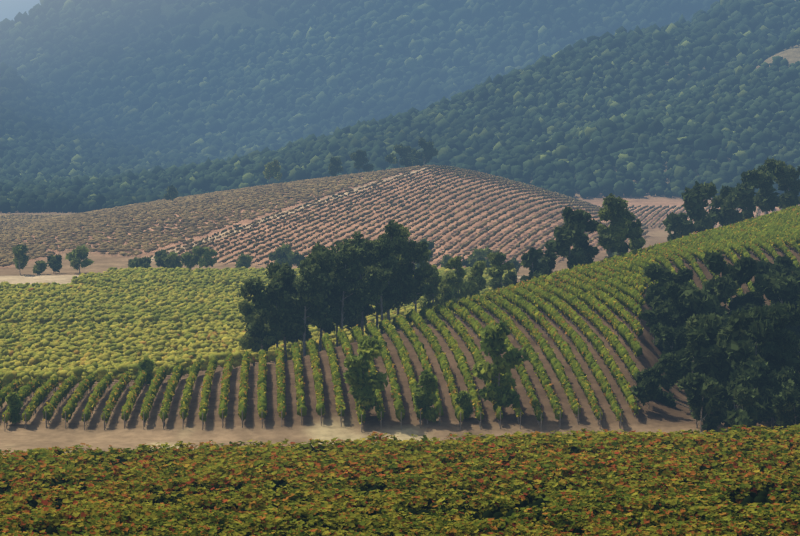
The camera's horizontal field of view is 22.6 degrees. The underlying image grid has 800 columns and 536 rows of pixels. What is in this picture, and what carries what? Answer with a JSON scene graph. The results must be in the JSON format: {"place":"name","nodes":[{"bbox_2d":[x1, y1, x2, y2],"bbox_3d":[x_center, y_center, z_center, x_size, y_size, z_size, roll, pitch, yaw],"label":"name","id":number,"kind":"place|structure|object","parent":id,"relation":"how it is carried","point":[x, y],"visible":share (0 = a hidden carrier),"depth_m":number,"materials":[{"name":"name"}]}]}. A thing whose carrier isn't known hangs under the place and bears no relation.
{"place":"outdoors","nodes":[
{"label":"outdoors","id":0,"kind":"place"},
{"bbox_2d":[0,266,516,387],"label":"vineyard","id":1,"kind":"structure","parent":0,"point":[116,322],"depth_m":308.73,"materials":[{"name":"green plant"}]},
{"bbox_2d":[0,0,799,454],"bbox_3d":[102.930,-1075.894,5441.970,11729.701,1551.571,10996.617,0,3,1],"label":"ground","id":2,"kind":"structure","parent":0,"point":[176,428],"depth_m":219.18,"materials":[{"name":"brown soil"}]},
{"bbox_2d":[5,321,529,424],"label":"young trees","id":3,"kind":"object","parent":2,"relation":"on","point":[360,381],"visible":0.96,"depth_m":197.99,"materials":[{"name":"green plant"}]},
{"bbox_2d":[12,137,618,274],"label":"hill trees","id":4,"kind":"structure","parent":2,"relation":"on","point":[203,256],"depth_m":457.02,"materials":[{"name":"green plant"}]},
{"bbox_2d":[238,219,514,365],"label":"trees","id":5,"kind":"object","parent":2,"relation":"on","point":[349,283],"visible":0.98,"depth_m":259.57,"materials":[{"name":"green plant"}]},
{"bbox_2d":[0,165,781,266],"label":"hill vines","id":6,"kind":"object","parent":2,"relation":"on","point":[21,228],"depth_m":615.41,"materials":[{"name":"green plant"}]},
{"bbox_2d":[0,424,799,535],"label":"field vines","id":7,"kind":"object","parent":2,"relation":"on","point":[742,480],"depth_m":86.70,"materials":[{"name":"green plant"}]},
{"bbox_2d":[0,0,799,212],"bbox_3d":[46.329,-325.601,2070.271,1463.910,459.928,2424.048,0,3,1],"label":"forested mountains","id":8,"kind":"structure","parent":2,"relation":"on","point":[76,135],"depth_m":1620.70,"materials":[{"name":"green plant"}]},
{"bbox_2d":[0,205,799,431],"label":"vineyard","id":9,"kind":"object","parent":2,"relation":"on","point":[779,230],"depth_m":225.66,"materials":[{"name":"green plant"}]},
{"bbox_2d":[502,193,645,286],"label":"trees","id":10,"kind":"object","parent":2,"relation":"on","point":[619,230],"visible":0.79,"depth_m":313.00,"materials":[{"name":"green plant"}]},
{"bbox_2d":[629,250,799,433],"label":"trees","id":11,"kind":"object","parent":2,"relation":"on","point":[721,363],"visible":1,"depth_m":202.19,"materials":[{"name":"green plant"}]},
{"bbox_2d":[662,157,799,240],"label":"trees","id":12,"kind":"object","parent":2,"relation":"on","point":[762,178],"visible":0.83,"depth_m":374.98,"materials":[{"name":"green plant"}]}
]}

